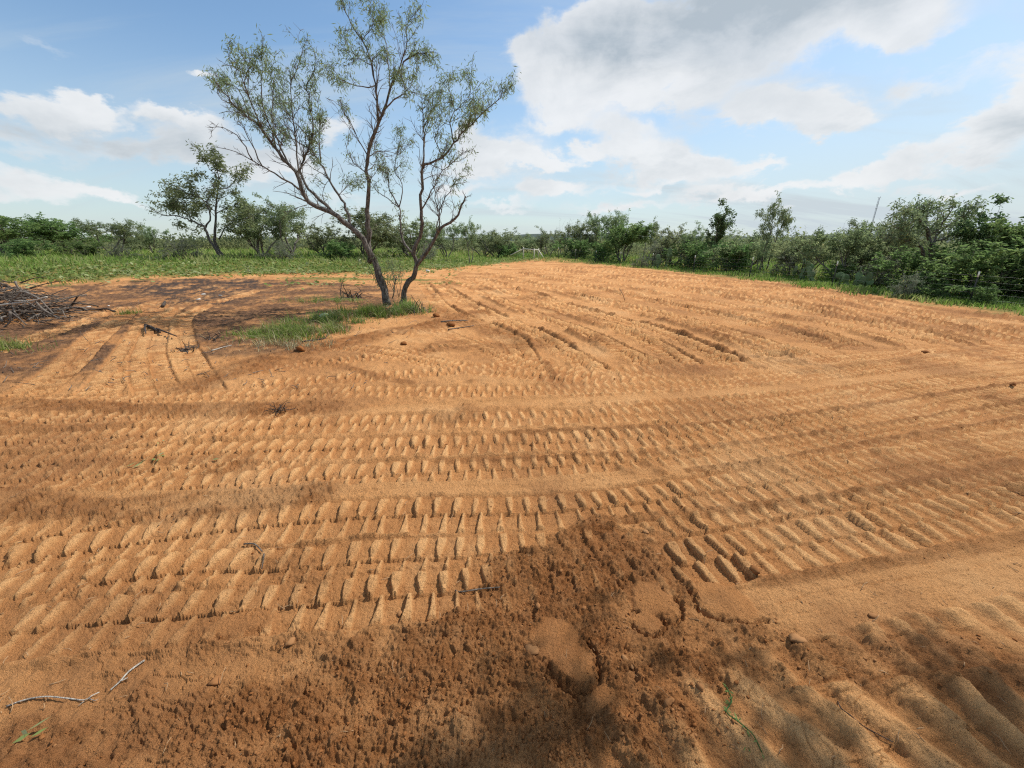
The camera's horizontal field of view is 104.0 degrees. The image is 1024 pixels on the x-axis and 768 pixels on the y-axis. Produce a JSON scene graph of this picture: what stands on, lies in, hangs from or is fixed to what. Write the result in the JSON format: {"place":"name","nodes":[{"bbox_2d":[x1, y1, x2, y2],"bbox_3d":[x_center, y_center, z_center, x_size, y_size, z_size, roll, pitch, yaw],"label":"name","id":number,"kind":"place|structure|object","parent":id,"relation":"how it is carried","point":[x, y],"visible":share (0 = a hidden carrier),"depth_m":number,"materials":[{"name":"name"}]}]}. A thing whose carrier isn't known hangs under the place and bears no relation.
{"place":"outdoors","nodes":[
{"label":"outdoors","id":0,"kind":"place"},
{"bbox_2d":[0,342,1021,757],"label":"straw bits","id":1,"kind":"object","parent":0,"point":[496,602],"visible":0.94,"depth_m":2.04,"materials":[{"name":"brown wood"}]},
{"bbox_2d":[0,243,1023,767],"bbox_3d":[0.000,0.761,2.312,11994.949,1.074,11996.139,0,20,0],"label":"ground","id":2,"kind":"structure","parent":0,"point":[462,427],"depth_m":2.73,"materials":[{"name":"soil"}]},
{"bbox_2d":[0,331,57,354],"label":"grass clump","id":3,"kind":"object","parent":2,"relation":"on","point":[4,344],"visible":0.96,"depth_m":7.14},
{"bbox_2d":[0,215,58,256],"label":"mesquite tree","id":4,"kind":"object","parent":2,"relation":"on","point":[14,230],"visible":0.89,"depth_m":29.16,"materials":[{"name":"green plant"}]},
{"bbox_2d":[0,237,62,258],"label":"shrub","id":5,"kind":"object","parent":2,"relation":"on","point":[14,249],"visible":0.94,"depth_m":26.60,"materials":[{"name":"green plant"}]},
{"bbox_2d":[13,716,50,742],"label":"green leaves","id":6,"kind":"object","parent":2,"relation":"on","point":[24,733],"visible":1,"depth_m":1.52,"materials":[{"name":"green plant"}]},
{"bbox_2d":[6,692,98,706],"bbox_3d":[-1.891,1.310,1.650,0.354,0.014,0.053,-2,20,-5],"label":"bleached stick","id":7,"kind":"object","parent":2,"relation":"on","point":[83,700],"visible":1,"depth_m":1.66,"materials":[{"name":"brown wood"}]},
{"bbox_2d":[0,273,115,327],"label":"brush pile","id":8,"kind":"object","parent":2,"relation":"on","point":[14,297],"visible":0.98,"depth_m":9.74,"materials":[{"name":"grey wood"}]},
{"bbox_2d":[12,211,118,255],"bbox_3d":[-36.627,-11.865,31.872,6.402,3.403,6.061,-3,20,-9],"label":"mesquite tree","id":9,"kind":"object","parent":2,"relation":"on","point":[56,227],"visible":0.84,"depth_m":31.46,"materials":[{"name":"green plant"}]},
{"bbox_2d":[53,239,122,256],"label":"shrub","id":10,"kind":"object","parent":2,"relation":"on","point":[79,246],"visible":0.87,"depth_m":28.79,"materials":[{"name":"green plant"}]},
{"bbox_2d":[71,218,154,253],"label":"mesquite tree","id":11,"kind":"object","parent":2,"relation":"on","point":[120,230],"visible":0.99,"depth_m":31.86,"materials":[{"name":"green plant"}]},
{"bbox_2d":[97,243,144,257],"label":"shrub","id":12,"kind":"object","parent":2,"relation":"on","point":[114,252],"visible":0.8,"depth_m":27.53,"materials":[{"name":"green plant"}]},
{"bbox_2d":[110,659,144,689],"bbox_3d":[-1.682,1.276,1.757,0.025,0.023,0.142,1,20,3],"label":"bleached stick","id":13,"kind":"object","parent":2,"relation":"on","point":[122,679],"visible":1,"depth_m":1.75,"materials":[{"name":"brown wood"}]},
{"bbox_2d":[114,306,141,314],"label":"grass clump","id":14,"kind":"object","parent":2,"relation":"on","point":[128,312],"visible":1,"depth_m":10.46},
{"bbox_2d":[127,219,169,252],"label":"mesquite tree","id":15,"kind":"object","parent":2,"relation":"on","point":[149,234],"visible":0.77,"depth_m":33.67,"materials":[{"name":"green plant"}]},
{"bbox_2d":[144,324,176,336],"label":"broken branch","id":16,"kind":"object","parent":2,"relation":"on","point":[158,330],"visible":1,"depth_m":8.37,"materials":[{"name":"brown wood"}]},
{"bbox_2d":[148,237,206,258],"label":"shrub","id":17,"kind":"object","parent":2,"relation":"on","point":[181,251],"visible":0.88,"depth_m":25.72,"materials":[{"name":"green plant"}]},
{"bbox_2d":[171,341,198,353],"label":"root clump","id":18,"kind":"object","parent":2,"relation":"on","point":[187,348],"visible":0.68,"depth_m":7.09,"materials":[{"name":"brown wood"}]},
{"bbox_2d":[135,139,264,257],"bbox_3d":[-20.471,-12.247,26.985,9.155,7.526,4.689,0,20,0],"label":"mesquite tree","id":19,"kind":"object","parent":2,"relation":"on","point":[178,192],"visible":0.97,"depth_m":26.69,"materials":[{"name":"green plant"}]},
{"bbox_2d":[187,331,226,341],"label":"root clump","id":20,"kind":"object","parent":2,"relation":"on","point":[209,337],"visible":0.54,"depth_m":7.78,"materials":[{"name":"brown wood"}]},
{"bbox_2d":[1,285,416,390],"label":"twig litter","id":21,"kind":"object","parent":2,"relation":"on","point":[172,348],"visible":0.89,"depth_m":6.95,"materials":[{"name":"brown wood"}]},
{"bbox_2d":[206,675,220,685],"bbox_3d":[-1.297,1.291,1.737,0.055,0.033,0.057,-16,25,-38],"label":"dirt clod","id":22,"kind":"object","parent":2,"relation":"on","point":[215,680],"visible":0.99,"depth_m":1.73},
{"bbox_2d":[219,323,287,338],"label":"grass clump","id":23,"kind":"object","parent":2,"relation":"on","point":[238,333],"visible":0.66,"depth_m":8.12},
{"bbox_2d":[243,543,264,568],"bbox_3d":[-1.560,1.026,2.445,0.325,0.042,0.060,16,25,39],"label":"root","id":24,"kind":"object","parent":2,"relation":"on","point":[260,549],"visible":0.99,"depth_m":2.48,"materials":[{"name":"brown wood"}]},
{"bbox_2d":[215,195,308,254],"bbox_3d":[-18.165,-11.356,29.054,4.787,4.352,5.945,0,20,0],"label":"mesquite tree","id":25,"kind":"object","parent":2,"relation":"on","point":[253,232],"visible":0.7,"depth_m":27.88,"materials":[{"name":"green plant"}]},
{"bbox_2d":[0,253,550,289],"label":"creeping plants","id":26,"kind":"object","parent":2,"relation":"on","point":[183,272],"visible":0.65,"depth_m":22.34,"materials":[{"name":"green plant"}]},
{"bbox_2d":[206,335,347,351],"bbox_3d":[-4.192,-0.789,7.274,2.496,0.232,1.188,0,20,0],"label":"grass clump","id":27,"kind":"object","parent":2,"relation":"on","point":[290,344],"visible":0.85,"depth_m":7.31,"materials":[{"name":"plant"}]},
{"bbox_2d":[263,400,294,412],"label":"root clump","id":28,"kind":"object","parent":2,"relation":"on","point":[280,407],"visible":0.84,"depth_m":4.49,"materials":[{"name":"brown wood"}]},
{"bbox_2d":[200,312,359,343],"bbox_3d":[-4.623,-1.232,8.272,2.761,0.401,2.412,8,21,21],"label":"grass clump","id":29,"kind":"object","parent":2,"relation":"on","point":[283,329],"visible":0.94,"depth_m":8.17,"materials":[{"name":"plant"}]},
{"bbox_2d":[255,239,304,260],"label":"shrub","id":30,"kind":"object","parent":2,"relation":"on","point":[282,251],"visible":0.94,"depth_m":27.29,"materials":[{"name":"green plant"}]},
{"bbox_2d":[252,192,308,255],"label":"mesquite tree","id":31,"kind":"object","parent":2,"relation":"on","point":[279,223],"visible":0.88,"depth_m":28.34,"materials":[{"name":"green plant"}]},
{"bbox_2d":[284,637,295,646],"bbox_3d":[-1.042,1.216,1.886,0.030,0.022,0.059,7,21,19],"label":"dirt clod","id":32,"kind":"object","parent":2,"relation":"on","point":[290,641],"visible":1,"depth_m":1.88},
{"bbox_2d":[295,345,304,351],"bbox_3d":[-3.675,-0.592,6.953,0.229,0.147,0.102,9,21,23],"label":"dirt clod","id":33,"kind":"object","parent":2,"relation":"on","point":[300,348],"visible":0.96,"depth_m":6.91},
{"bbox_2d":[273,291,362,303],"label":"grass clump","id":34,"kind":"object","parent":2,"relation":"on","point":[315,300],"visible":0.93,"depth_m":12.53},
{"bbox_2d":[266,306,378,325],"bbox_3d":[-4.543,-1.685,9.520,2.938,0.423,1.550,0,20,0],"label":"grass clump","id":35,"kind":"object","parent":2,"relation":"on","point":[330,315],"visible":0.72,"depth_m":9.51,"materials":[{"name":"plant"}]},
{"bbox_2d":[291,220,357,255],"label":"mesquite tree","id":36,"kind":"object","parent":2,"relation":"on","point":[316,238],"visible":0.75,"depth_m":30.24,"materials":[{"name":"green plant"}]},
{"bbox_2d":[310,239,358,257],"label":"shrub","id":37,"kind":"object","parent":2,"relation":"on","point":[338,248],"visible":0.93,"depth_m":29.10,"materials":[{"name":"green plant"}]},
{"bbox_2d":[339,279,369,297],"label":"root clump","id":38,"kind":"object","parent":2,"relation":"on","point":[352,296],"visible":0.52,"depth_m":13.37,"materials":[{"name":"brown wood"}]},
{"bbox_2d":[197,0,520,305],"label":"mesquite tree","id":39,"kind":"object","parent":2,"relation":"on","point":[382,15],"visible":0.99,"depth_m":9.86,"materials":[{"name":"green plant"}]},
{"bbox_2d":[329,206,412,255],"bbox_3d":[-10.944,-11.871,31.410,5.519,3.847,6.854,-15,25,-37],"label":"mesquite tree","id":40,"kind":"object","parent":2,"relation":"on","point":[378,237],"visible":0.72,"depth_m":30.22,"materials":[{"name":"green plant"}]},
{"bbox_2d":[329,298,426,318],"bbox_3d":[-3.633,-1.964,10.254,3.264,0.478,1.948,0,20,0],"label":"grass clump","id":41,"kind":"object","parent":2,"relation":"on","point":[377,312],"visible":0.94,"depth_m":10.27,"materials":[{"name":"plant"}]},
{"bbox_2d":[371,293,436,315],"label":"grass clump","id":42,"kind":"object","parent":2,"relation":"on","point":[407,304],"visible":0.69,"depth_m":10.88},
{"bbox_2d":[382,216,435,256],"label":"mesquite tree","id":43,"kind":"object","parent":2,"relation":"on","point":[407,240],"visible":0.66,"depth_m":32.25,"materials":[{"name":"green plant"}]},
{"bbox_2d":[408,295,433,314],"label":"root clump","id":44,"kind":"object","parent":2,"relation":"on","point":[419,307],"visible":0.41,"depth_m":10.90,"materials":[{"name":"brown wood"}]},
{"bbox_2d":[417,244,441,259],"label":"shrub","id":45,"kind":"object","parent":2,"relation":"on","point":[432,253],"visible":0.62,"depth_m":31.40,"materials":[{"name":"green plant"}]},
{"bbox_2d":[418,222,463,256],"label":"mesquite tree","id":46,"kind":"object","parent":2,"relation":"on","point":[457,231],"visible":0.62,"depth_m":36.13,"materials":[{"name":"green plant"}]},
{"bbox_2d":[446,321,454,325],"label":"dirt clod","id":47,"kind":"object","parent":2,"relation":"on","point":[450,323],"visible":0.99,"depth_m":9.12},
{"bbox_2d":[457,215,480,263],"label":"mesquite tree","id":48,"kind":"object","parent":2,"relation":"on","point":[473,229],"visible":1,"depth_m":31.95,"materials":[{"name":"green plant"}]},
{"bbox_2d":[455,587,499,591],"bbox_3d":[-0.190,1.130,2.195,0.249,0.017,0.023,-1,20,-3],"label":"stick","id":49,"kind":"object","parent":2,"relation":"on","point":[478,589],"visible":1,"depth_m":2.19,"materials":[{"name":"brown wood"}]},
{"bbox_2d":[455,230,508,255],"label":"mesquite tree","id":50,"kind":"object","parent":2,"relation":"on","point":[482,235],"visible":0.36,"depth_m":50.00,"materials":[{"name":"green plant"}]},
{"bbox_2d":[472,226,526,257],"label":"mesquite tree","id":51,"kind":"object","parent":2,"relation":"on","point":[496,239],"visible":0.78,"depth_m":46.94,"materials":[{"name":"green plant"}]},
{"bbox_2d":[0,227,1014,271],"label":"wood","id":52,"kind":"object","parent":2,"relation":"on","point":[243,243],"visible":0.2,"depth_m":49.88,"materials":[{"name":"green plant"}]},
{"bbox_2d":[497,243,525,257],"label":"shrub","id":53,"kind":"object","parent":2,"relation":"on","point":[505,251],"visible":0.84,"depth_m":47.34,"materials":[{"name":"green plant"}]},
{"bbox_2d":[0,246,1023,315],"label":"grass","id":54,"kind":"structure","parent":2,"relation":"on","point":[1014,304],"depth_m":24.06,"materials":[{"name":"plant"}]},
{"bbox_2d":[0,313,1023,767],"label":"soil crumbs","id":55,"kind":"object","parent":2,"relation":"on","point":[396,755],"visible":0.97,"depth_m":1.61,"materials":[{"name":"soil"}]},
{"bbox_2d":[511,232,541,252],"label":"mesquite tree","id":56,"kind":"object","parent":2,"relation":"on","point":[516,238],"visible":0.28,"depth_m":66.15,"materials":[{"name":"green plant"}]},
{"bbox_2d":[511,247,542,258],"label":"pipe brace","id":57,"kind":"object","parent":2,"relation":"on","point":[529,249],"visible":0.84,"depth_m":40.72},
{"bbox_2d":[524,644,539,654],"bbox_3d":[0.090,1.239,1.857,0.074,0.036,0.064,5,20,15],"label":"dirt clod","id":58,"kind":"object","parent":2,"relation":"on","point":[534,650],"visible":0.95,"depth_m":1.85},
{"bbox_2d":[517,234,554,254],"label":"mesquite tree","id":59,"kind":"object","parent":2,"relation":"on","point":[528,240],"visible":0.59,"depth_m":57.11,"materials":[{"name":"green plant"}]},
{"bbox_2d":[533,225,565,255],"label":"mesquite tree","id":60,"kind":"object","parent":2,"relation":"on","point":[541,244],"visible":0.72,"depth_m":44.65,"materials":[{"name":"green plant"}]},
{"bbox_2d":[538,222,581,255],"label":"mesquite tree","id":61,"kind":"object","parent":2,"relation":"on","point":[557,238],"visible":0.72,"depth_m":42.82,"materials":[{"name":"green plant"}]},
{"bbox_2d":[550,237,593,258],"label":"shrub","id":62,"kind":"object","parent":2,"relation":"on","point":[581,245],"visible":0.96,"depth_m":40.14,"materials":[{"name":"green plant"}]},
{"bbox_2d":[553,219,602,254],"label":"mesquite tree","id":63,"kind":"object","parent":2,"relation":"on","point":[580,233],"visible":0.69,"depth_m":41.62,"materials":[{"name":"green plant"}]},
{"bbox_2d":[588,241,630,261],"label":"shrub","id":64,"kind":"object","parent":2,"relation":"on","point":[601,252],"visible":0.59,"depth_m":37.91,"materials":[{"name":"green plant"}]},
{"bbox_2d":[586,208,634,246],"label":"mesquite tree","id":65,"kind":"object","parent":2,"relation":"on","point":[604,220],"visible":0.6,"depth_m":40.59,"materials":[{"name":"green plant"}]},
{"bbox_2d":[595,218,655,261],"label":"mesquite tree","id":66,"kind":"object","parent":2,"relation":"on","point":[626,235],"visible":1,"depth_m":35.92,"materials":[{"name":"green plant"}]},
{"bbox_2d":[630,254,650,266],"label":"shrub","id":67,"kind":"object","parent":2,"relation":"on","point":[641,263],"visible":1,"depth_m":30.35,"materials":[{"name":"green plant"}]},
{"bbox_2d":[636,216,659,257],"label":"mesquite tree","id":68,"kind":"object","parent":2,"relation":"on","point":[656,227],"visible":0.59,"depth_m":35.88,"materials":[{"name":"green plant"}]},
{"bbox_2d":[639,239,676,264],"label":"shrub","id":69,"kind":"object","parent":2,"relation":"on","point":[653,247],"visible":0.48,"depth_m":32.30,"materials":[{"name":"green plant"}]},
{"bbox_2d":[652,248,672,267],"bbox_3d":[11.086,-9.320,29.666,0.728,1.520,1.357,-13,23,-33],"label":"prickly pear","id":70,"kind":"object","parent":2,"relation":"on","point":[657,262],"visible":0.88,"depth_m":29.57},
{"bbox_2d":[664,697,674,706],"bbox_3d":[0.644,1.298,1.637,0.061,0.021,0.028,-9,21,-23],"label":"dirt clod","id":71,"kind":"object","parent":2,"relation":"on","point":[669,701],"visible":1,"depth_m":1.63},
{"bbox_2d":[650,222,710,264],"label":"mesquite tree","id":72,"kind":"object","parent":2,"relation":"on","point":[670,239],"visible":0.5,"depth_m":31.55,"materials":[{"name":"green plant"}]},
{"bbox_2d":[661,239,715,268],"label":"shrub","id":73,"kind":"object","parent":2,"relation":"on","point":[693,251],"visible":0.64,"depth_m":29.11,"materials":[{"name":"green plant"}]},
{"bbox_2d":[696,683,703,691],"bbox_3d":[0.797,1.285,1.699,0.030,0.027,0.034,7,21,19],"label":"dirt clod","id":74,"kind":"object","parent":2,"relation":"on","point":[699,686],"visible":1,"depth_m":1.69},
{"bbox_2d":[680,220,737,257],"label":"mesquite tree","id":75,"kind":"object","parent":2,"relation":"on","point":[702,233],"visible":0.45,"depth_m":30.19,"materials":[{"name":"green plant"}]},
{"bbox_2d":[704,198,736,262],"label":"mesquite tree","id":76,"kind":"object","parent":2,"relation":"on","point":[721,221],"visible":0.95,"depth_m":27.12,"materials":[{"name":"green plant"}]},
{"bbox_2d":[695,240,766,271],"bbox_3d":[14.498,-8.452,26.624,4.338,2.154,3.873,10,22,26],"label":"shrub","id":77,"kind":"object","parent":2,"relation":"on","point":[737,264],"visible":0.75,"depth_m":25.88,"materials":[{"name":"green plant"}]},
{"bbox_2d":[723,683,763,757],"bbox_3d":[0.894,1.322,1.590,0.100,0.070,0.290,0,20,0],"label":"green sprig","id":78,"kind":"object","parent":2,"relation":"on","point":[728,706],"visible":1,"depth_m":1.58,"materials":[{"name":"green plant"}]},
{"bbox_2d":[701,228,787,270],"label":"mesquite tree","id":79,"kind":"object","parent":2,"relation":"on","point":[740,241],"visible":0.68,"depth_m":25.90,"materials":[{"name":"green plant"}]},
{"bbox_2d":[750,565,759,574],"bbox_3d":[1.396,1.065,2.300,0.049,0.039,0.065,8,21,20],"label":"dirt clod","id":80,"kind":"object","parent":2,"relation":"on","point":[754,569],"visible":1,"depth_m":2.29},
{"bbox_2d":[748,235,774,272],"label":"mesquite tree","id":81,"kind":"object","parent":2,"relation":"on","point":[760,255],"visible":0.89,"depth_m":24.34,"materials":[{"name":"green plant"}]},
{"bbox_2d":[753,190,796,269],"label":"mesquite tree","id":82,"kind":"object","parent":2,"relation":"on","point":[784,219],"visible":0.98,"depth_m":23.48,"materials":[{"name":"green plant"}]},
{"bbox_2d":[544,248,1022,303],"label":"wire fence","id":83,"kind":"object","parent":2,"relation":"on","point":[978,275],"visible":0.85,"depth_m":17.00,"materials":[{"name":"metal"}]},
{"bbox_2d":[763,251,816,275],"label":"shrub","id":84,"kind":"object","parent":2,"relation":"on","point":[793,264],"visible":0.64,"depth_m":21.85,"materials":[{"name":"green plant"}]},
{"bbox_2d":[788,633,807,642],"bbox_3d":[1.353,1.206,1.893,0.078,0.023,0.051,11,22,29],"label":"dirt clod","id":85,"kind":"object","parent":2,"relation":"on","point":[795,637],"visible":0.99,"depth_m":1.89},
{"bbox_2d":[763,231,839,272],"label":"mesquite tree","id":86,"kind":"object","parent":2,"relation":"on","point":[785,249],"visible":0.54,"depth_m":21.97,"materials":[{"name":"green plant"}]},
{"bbox_2d":[792,259,813,279],"bbox_3d":[14.283,-5.598,19.692,0.466,1.085,0.972,-8,21,-22],"label":"prickly pear","id":87,"kind":"object","parent":2,"relation":"on","point":[807,266],"visible":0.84,"depth_m":19.55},
{"bbox_2d":[807,268,815,281],"bbox_3d":[14.187,-5.139,18.990,0.327,0.675,0.685,0,20,-1],"label":"prickly pear","id":88,"kind":"object","parent":2,"relation":"on","point":[811,273],"visible":0.94,"depth_m":18.86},
{"bbox_2d":[820,262,858,280],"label":"shrub","id":89,"kind":"object","parent":2,"relation":"on","point":[839,269],"visible":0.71,"depth_m":19.29,"materials":[{"name":"green plant"}]},
{"bbox_2d":[786,219,893,274],"bbox_3d":[16.441,-6.530,19.911,4.055,2.968,3.265,-4,20,-11],"label":"mesquite tree","id":90,"kind":"object","parent":2,"relation":"on","point":[848,243],"visible":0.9,"depth_m":19.62,"materials":[{"name":"green plant"}]},
{"bbox_2d":[835,267,873,287],"bbox_3d":[14.678,-4.530,17.147,0.507,0.999,1.360,-18,26,-41],"label":"prickly pear","id":91,"kind":"object","parent":2,"relation":"on","point":[859,277],"visible":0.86,"depth_m":17.08,"materials":[{"name":"plant"}]},
{"bbox_2d":[837,701,892,741],"bbox_3d":[1.393,1.344,1.587,0.048,0.031,0.181,-13,23,-33],"label":"root","id":92,"kind":"object","parent":2,"relation":"on","point":[861,724],"visible":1,"depth_m":1.58,"materials":[{"name":"brown wood"}]},
{"bbox_2d":[831,247,900,277],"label":"mesquite tree","id":93,"kind":"object","parent":2,"relation":"on","point":[885,251],"visible":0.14,"depth_m":19.84,"materials":[{"name":"green plant"}]},
{"bbox_2d":[868,613,876,617],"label":"dirt clod","id":94,"kind":"object","parent":2,"relation":"on","point":[872,615],"visible":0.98,"depth_m":2.04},
{"bbox_2d":[849,254,913,286],"bbox_3d":[16.842,-5.196,18.229,3.236,1.760,2.284,-13,23,-33],"label":"shrub","id":95,"kind":"object","parent":2,"relation":"on","point":[879,281],"visible":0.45,"depth_m":17.97,"materials":[{"name":"green plant"}]},
{"bbox_2d":[845,214,948,283],"bbox_3d":[18.186,-6.413,19.387,3.106,3.282,3.973,-12,23,-31],"label":"mesquite tree","id":96,"kind":"object","parent":2,"relation":"on","point":[851,222],"visible":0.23,"depth_m":19.38,"materials":[{"name":"green plant"}]},
{"bbox_2d":[885,270,927,297],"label":"shrub","id":97,"kind":"object","parent":2,"relation":"on","point":[910,287],"visible":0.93,"depth_m":14.41,"materials":[{"name":"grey plant"}]},
{"bbox_2d":[863,244,991,289],"bbox_3d":[17.398,-4.918,17.189,3.856,2.062,3.442,11,22,29],"label":"shrub","id":98,"kind":"object","parent":2,"relation":"on","point":[914,263],"visible":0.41,"depth_m":17.09,"materials":[{"name":"green plant"}]},
{"bbox_2d":[872,193,992,278],"bbox_3d":[16.666,-5.829,16.120,5.805,3.500,2.205,-5,20,-14],"label":"mesquite tree","id":99,"kind":"object","parent":2,"relation":"on","point":[903,229],"visible":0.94,"depth_m":15.51,"materials":[{"name":"green plant"}]},
{"bbox_2d":[881,237,1023,297],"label":"shrub","id":100,"kind":"object","parent":2,"relation":"on","point":[956,266],"visible":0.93,"depth_m":14.14,"materials":[{"name":"green plant"}]},
{"bbox_2d":[946,193,1013,287],"bbox_3d":[18.620,-5.619,16.284,1.870,3.888,2.298,0,20,1],"label":"mesquite tree","id":101,"kind":"object","parent":2,"relation":"on","point":[966,235],"visible":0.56,"depth_m":15.87,"materials":[{"name":"green plant"}]},
{"bbox_2d":[950,250,1023,299],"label":"shrub","id":102,"kind":"object","parent":2,"relation":"on","point":[1005,288],"visible":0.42,"depth_m":14.03,"materials":[{"name":"green plant"}]},
{"bbox_2d":[969,284,1010,305],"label":"shrub","id":103,"kind":"object","parent":2,"relation":"on","point":[980,296],"visible":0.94,"depth_m":12.91,"materials":[{"name":"green plant"}]},
{"bbox_2d":[960,216,1023,296],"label":"mesquite tree","id":104,"kind":"object","parent":2,"relation":"on","point":[1006,233],"visible":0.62,"depth_m":14.75,"materials":[{"name":"green plant"}]},
{"bbox_2d":[982,255,1023,294],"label":"shrub","id":105,"kind":"object","parent":2,"relation":"on","point":[1018,292],"visible":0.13,"depth_m":14.21,"materials":[{"name":"green plant"}]},
{"bbox_2d":[0,0,1023,240],"label":"sky","id":106,"kind":"structure","parent":0,"point":[667,110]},
{"bbox_2d":[204,233,991,242],"bbox_3d":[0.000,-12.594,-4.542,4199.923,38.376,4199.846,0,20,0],"label":"hills","id":107,"kind":"structure","parent":0,"point":[532,235],"depth_m":1251.40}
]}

